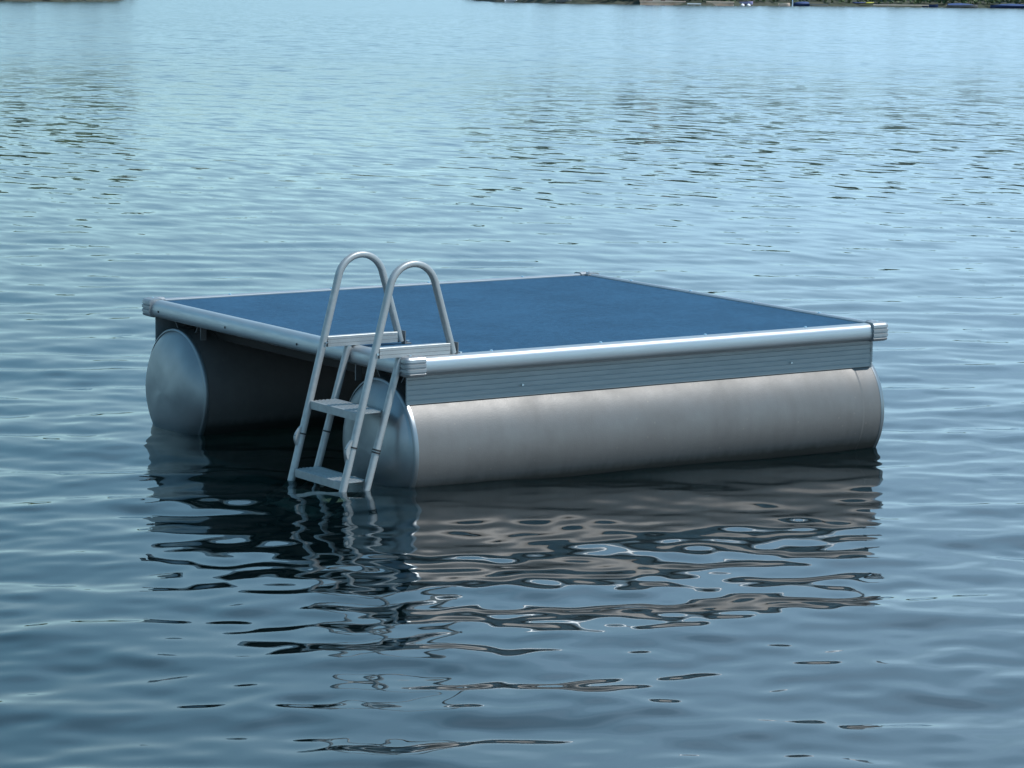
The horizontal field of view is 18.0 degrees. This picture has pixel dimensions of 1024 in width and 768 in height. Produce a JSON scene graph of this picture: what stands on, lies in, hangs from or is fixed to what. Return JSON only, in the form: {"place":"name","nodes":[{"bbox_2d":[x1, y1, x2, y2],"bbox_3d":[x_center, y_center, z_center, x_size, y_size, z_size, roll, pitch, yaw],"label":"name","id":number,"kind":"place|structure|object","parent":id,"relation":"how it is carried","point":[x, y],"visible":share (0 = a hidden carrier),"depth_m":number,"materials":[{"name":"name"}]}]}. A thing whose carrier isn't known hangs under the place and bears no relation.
{"place":"outdoors","nodes":[
{"label":"outdoors","id":0,"kind":"place"},
{"bbox_2d":[0,0,1023,767],"bbox_3d":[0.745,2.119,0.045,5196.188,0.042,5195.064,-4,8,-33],"label":"lake water","id":1,"kind":"structure","parent":0,"point":[168,598],"depth_m":16.33,"materials":[{"name":"blue liquid"}]},
{"bbox_2d":[142,251,887,491],"bbox_3d":[-0.184,0.018,15.279,3.116,1.532,2.483,-5,10,-33],"label":"swim raft","id":2,"kind":"object","parent":1,"relation":"on","point":[435,381],"visible":0.88,"depth_m":14.62,"materials":[{"name":"metal"}]},
{"bbox_2d":[793,2,809,5],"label":"boat","id":3,"kind":"object","parent":1,"relation":"on","point":[801,4],"visible":0.91,"depth_m":633.31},
{"bbox_2d":[946,3,977,7],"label":"boat","id":4,"kind":"object","parent":1,"relation":"on","point":[957,5],"visible":1,"depth_m":643.92,"materials":[{"name":"blue wood"}]},
{"bbox_2d":[990,4,1023,7],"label":"boat","id":5,"kind":"object","parent":1,"relation":"on","point":[1008,6],"visible":0.87,"depth_m":641.27,"materials":[{"name":"blue"}]},
{"bbox_2d":[0,0,1023,7],"bbox_3d":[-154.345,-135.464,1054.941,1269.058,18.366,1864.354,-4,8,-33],"label":"shore","id":6,"kind":"structure","parent":0,"point":[828,2],"depth_m":641.60,"materials":[{"name":"green plant"}]},
{"bbox_2d":[556,0,571,2],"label":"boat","id":7,"kind":"object","parent":6,"relation":"on","point":[560,1],"visible":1,"depth_m":635.97,"materials":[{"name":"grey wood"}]},
{"bbox_2d":[640,1,685,4],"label":"seawall","id":8,"kind":"object","parent":6,"relation":"on","point":[655,2],"visible":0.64,"depth_m":616.11,"materials":[{"name":"grey concrete"}]},
{"bbox_2d":[706,1,733,5],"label":"seawall","id":9,"kind":"object","parent":6,"relation":"on","point":[721,4],"visible":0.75,"depth_m":612.62,"materials":[{"name":"grey concrete"}]},
{"bbox_2d":[541,0,1023,3],"bbox_3d":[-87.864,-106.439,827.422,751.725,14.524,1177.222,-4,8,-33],"label":"lakeside woods","id":10,"kind":"object","parent":6,"relation":"on","point":[945,1],"visible":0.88,"depth_m":649.70,"materials":[{"name":"green plant"}]},
{"bbox_2d":[873,4,928,6],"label":"dock","id":11,"kind":"object","parent":6,"relation":"on","point":[901,5],"visible":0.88,"depth_m":645.99,"materials":[{"name":"brown wood"}]},
{"bbox_2d":[778,3,789,5],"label":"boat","id":12,"kind":"object","parent":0,"point":[783,4],"visible":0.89,"depth_m":627.74,"materials":[{"name":"white wood"}]}
]}

